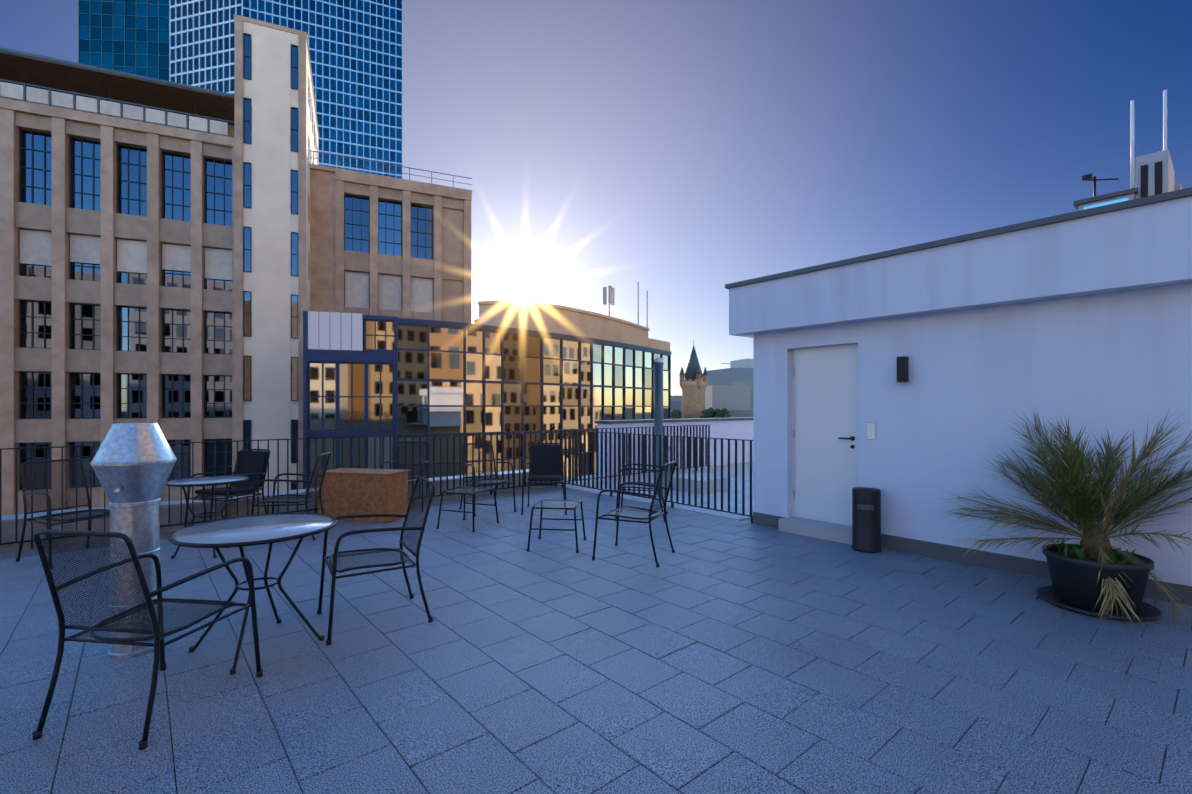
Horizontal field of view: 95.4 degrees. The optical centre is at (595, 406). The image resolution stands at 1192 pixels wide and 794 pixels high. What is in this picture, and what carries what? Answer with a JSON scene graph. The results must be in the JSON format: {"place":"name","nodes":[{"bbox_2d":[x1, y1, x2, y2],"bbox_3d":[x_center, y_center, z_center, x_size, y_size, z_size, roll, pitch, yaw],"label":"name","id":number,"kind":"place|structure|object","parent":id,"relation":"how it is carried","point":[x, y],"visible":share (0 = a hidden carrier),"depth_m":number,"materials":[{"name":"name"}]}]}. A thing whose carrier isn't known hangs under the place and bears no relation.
{"place":"outdoors","nodes":[
{"label":"outdoors","id":0,"kind":"place"},
{"bbox_2d":[78,0,402,178],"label":"glass skyscraper","id":1,"kind":"structure","parent":0,"point":[356,52],"depth_m":154.05,"materials":[{"name":"blue glass"}]},
{"bbox_2d":[0,0,1191,394],"label":"sky","id":2,"kind":"structure","parent":0,"point":[682,150],"materials":[{"name":"blue"}]},
{"bbox_2d":[679,340,707,418],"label":"tower","id":3,"kind":"structure","parent":0,"point":[693,384],"depth_m":279.87,"materials":[{"name":"stone"}]},
{"bbox_2d":[671,359,752,417],"bbox_3d":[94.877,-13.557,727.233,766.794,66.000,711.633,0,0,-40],"label":"distant city blocks","id":4,"kind":"structure","parent":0,"point":[730,389],"depth_m":327.67,"materials":[{"name":"beige concrete"}]},
{"label":"city ground","id":5,"kind":"structure","parent":0,"visible":0},
{"bbox_2d":[0,14,471,515],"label":"office block","id":6,"kind":"structure","parent":5,"relation":"on","point":[177,260],"depth_m":30.89,"materials":[{"name":"stone"}]},
{"bbox_2d":[303,282,670,488],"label":"curved glass office","id":7,"kind":"structure","parent":5,"relation":"on","point":[500,366],"depth_m":27.97,"materials":[{"name":"multicoloured glass"}]},
{"bbox_2d":[0,469,1191,793],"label":"terrace slab","id":8,"kind":"structure","parent":5,"relation":"on","point":[238,507],"depth_m":6.43,"materials":[{"name":"grey concrete"}]},
{"bbox_2d":[0,425,752,548],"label":"terrace railing","id":9,"kind":"object","parent":8,"relation":"on","point":[643,452],"visible":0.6,"depth_m":8.09,"materials":[{"name":"black metal"}]},
{"bbox_2d":[381,442,429,509],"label":"chair","id":10,"kind":"object","parent":8,"relation":"on","point":[420,467],"visible":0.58,"depth_m":8.04,"materials":[{"name":"grey metal"}]},
{"bbox_2d":[0,489,1191,793],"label":"terrace paving","id":11,"kind":"structure","parent":8,"relation":"on","point":[716,655],"depth_m":2.91,"materials":[{"name":"grey tile"}]},
{"bbox_2d":[16,459,109,568],"bbox_3d":[-5.037,0.984,5.205,0.688,0.924,0.612,0,0,22],"label":"chair","id":12,"kind":"object","parent":11,"relation":"on","point":[50,509],"visible":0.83,"depth_m":5.23,"materials":[{"name":"grey metal"}]},
{"bbox_2d":[90,423,176,658],"bbox_3d":[-2.742,0.769,3.228,0.392,1.348,0.392,0,0,-40],"label":"vent pipe","id":13,"kind":"object","parent":11,"relation":"on","point":[132,464],"visible":0.77,"depth_m":3.13,"materials":[{"name":"silver metal"}]},
{"bbox_2d":[32,530,262,749],"bbox_3d":[-2.135,0.984,2.616,0.612,0.924,0.688,0,0,8],"label":"chair","id":14,"kind":"object","parent":11,"relation":"on","point":[157,631],"visible":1,"depth_m":2.40,"materials":[{"name":"grey metal"}]},
{"bbox_2d":[165,475,248,558],"bbox_3d":[-3.844,1.084,5.373,0.684,0.728,0.684,0,0,-2],"label":"table","id":15,"kind":"object","parent":11,"relation":"on","point":[204,481],"visible":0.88,"depth_m":5.29,"materials":[{"name":"metal"},{"name":"rubber"}]},
{"bbox_2d":[184,449,269,526],"bbox_3d":[-4.319,0.984,6.422,0.612,0.924,0.688,0,0,15],"label":"chair","id":16,"kind":"object","parent":11,"relation":"on","point":[252,465],"visible":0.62,"depth_m":6.58,"materials":[{"name":"grey"}]},
{"bbox_2d":[167,513,336,674],"bbox_3d":[-2.041,1.085,3.279,0.864,0.729,0.864,0,0,33],"label":"table","id":17,"kind":"object","parent":11,"relation":"on","point":[270,529],"visible":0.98,"depth_m":3.23,"materials":[{"name":"metal"},{"name":"rubber"}]},
{"bbox_2d":[251,452,330,539],"bbox_3d":[-3.391,0.984,6.076,0.688,0.924,0.613,0,0,-11],"label":"chair","id":18,"kind":"object","parent":11,"relation":"on","point":[306,497],"visible":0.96,"depth_m":6.06,"materials":[{"name":"grey metal"}]},
{"bbox_2d":[317,468,409,522],"bbox_3d":[-3.021,1.137,7.062,1.030,0.612,0.480,0,0,13],"label":"planter box","id":19,"kind":"object","parent":11,"relation":"on","point":[351,491],"visible":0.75,"depth_m":6.86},
{"bbox_2d":[317,477,434,645],"bbox_3d":[-1.498,0.984,3.716,0.688,0.924,0.613,0,0,-32],"label":"chair","id":20,"kind":"object","parent":11,"relation":"on","point":[334,565],"visible":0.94,"depth_m":3.69,"materials":[{"name":"grey metal"}]},
{"bbox_2d":[437,486,498,531],"bbox_3d":[-1.547,1.219,6.593,0.530,0.452,0.558,0,0,21],"label":"stool","id":21,"kind":"object","parent":11,"relation":"on","point":[464,493],"visible":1,"depth_m":6.50,"materials":[{"name":"grey metal"}]},
{"bbox_2d":[459,443,515,516],"bbox_3d":[-1.539,0.984,7.579,0.612,0.924,0.688,0,0,-34],"label":"chair","id":22,"kind":"object","parent":11,"relation":"on","point":[496,480],"visible":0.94,"depth_m":7.72,"materials":[{"name":"grey metal"}]},
{"bbox_2d":[521,443,566,514],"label":"chair","id":23,"kind":"object","parent":11,"relation":"on","point":[546,463],"visible":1,"depth_m":7.78,"materials":[{"name":"grey"}]},
{"bbox_2d":[527,499,585,552],"bbox_3d":[-0.400,1.219,5.657,0.530,0.452,0.558,0,0,7],"label":"stool","id":24,"kind":"object","parent":11,"relation":"on","point":[573,505],"visible":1,"depth_m":5.55,"materials":[{"name":"grey metal"}]},
{"bbox_2d":[592,461,676,566],"bbox_3d":[0.396,0.984,5.250,0.688,0.924,0.612,0,0,24],"label":"chair","id":25,"kind":"object","parent":11,"relation":"on","point":[651,511],"visible":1,"depth_m":5.16,"materials":[{"name":"grey metal"}]},
{"bbox_2d":[615,446,669,521],"bbox_3d":[0.623,0.984,7.107,0.688,0.924,0.613,0,0,9],"label":"chair","id":26,"kind":"object","parent":11,"relation":"on","point":[636,486],"visible":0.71,"depth_m":6.88,"materials":[{"name":"grey metal"}]},
{"bbox_2d":[852,487,880,552],"bbox_3d":[2.736,1.133,5.487,0.270,0.620,0.270,0,0,-40],"label":"ash bin","id":27,"kind":"object","parent":11,"relation":"on","point":[866,519],"visible":1,"depth_m":5.38,"materials":[{"name":"black metal"}]},
{"bbox_2d":[1036,544,1161,621],"bbox_3d":[3.630,1.254,3.941,0.670,0.378,0.670,0,0,-40],"label":"plant pot","id":28,"kind":"object","parent":11,"relation":"on","point":[1074,587],"visible":0.85,"depth_m":3.78,"materials":[{"name":"grey plastic"}]},
{"bbox_2d":[931,408,1191,628],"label":"palm plant fronds","id":29,"kind":"object","parent":28,"relation":"in","point":[1075,491],"visible":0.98,"depth_m":3.85,"materials":[{"name":"green"}]},
{"bbox_2d":[557,417,752,520],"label":"parapet wall","id":30,"kind":"structure","parent":8,"relation":"on","point":[735,428],"depth_m":11.33,"materials":[{"name":"white paint"}]},
{"bbox_2d":[654,357,663,494],"bbox_3d":[1.044,0.311,9.034,0.170,2.275,0.170,0,0,-40],"label":"vent pipe","id":31,"kind":"object","parent":30,"relation":"on","point":[658,394],"visible":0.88,"depth_m":8.97,"materials":[{"name":"grey metal"}]},
{"bbox_2d":[725,187,1191,605],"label":"white roof building","id":32,"kind":"structure","parent":8,"relation":"on","point":[1081,318],"depth_m":4.82,"materials":[{"name":"paint"}]},
{"bbox_2d":[792,344,857,526],"bbox_3d":[2.595,0.311,6.141,0.119,1.995,0.820,0,0,-40],"label":"roof door","id":33,"kind":"structure","parent":32,"relation":"attached to","point":[824,431],"depth_m":6.14,"materials":[{"name":"white metal"}]},
{"bbox_2d":[867,423,875,439],"bbox_3d":[2.867,0.253,5.651,0.017,0.178,0.092,0,0,-40],"label":"light switch","id":34,"kind":"object","parent":32,"relation":"attached to","point":[871,431],"visible":1,"depth_m":5.64,"materials":[{"name":"white plastic"}]},
{"bbox_2d":[897,356,908,382],"bbox_3d":[3.044,-0.369,5.381,0.095,0.255,0.080,0,0,-40],"label":"wall lamp","id":35,"kind":"object","parent":32,"relation":"attached to","point":[902,369],"visible":0.95,"depth_m":5.35,"materials":[{"name":"black metal"}]},
{"bbox_2d":[1073,90,1181,210],"bbox_3d":[6.859,-2.608,6.962,1.680,2.153,0.859,0,0,-40],"label":"rooftop equipment","id":36,"kind":"object","parent":32,"relation":"on","point":[1155,173],"visible":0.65,"depth_m":6.35,"materials":[{"name":"grey metal"}]},
{"bbox_2d":[671,409,681,418],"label":"street tree","id":37,"kind":"object","parent":5,"relation":"on","point":[675,414],"visible":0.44,"depth_m":266.41,"materials":[{"name":"green plant"}]},
{"bbox_2d":[699,409,719,417],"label":"street tree","id":38,"kind":"object","parent":5,"relation":"on","point":[704,415],"visible":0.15,"depth_m":265.09,"materials":[{"name":"green plant"}]},
{"bbox_2d":[705,407,730,417],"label":"street tree","id":39,"kind":"object","parent":5,"relation":"on","point":[723,413],"visible":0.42,"depth_m":259.41,"materials":[{"name":"green plant"}]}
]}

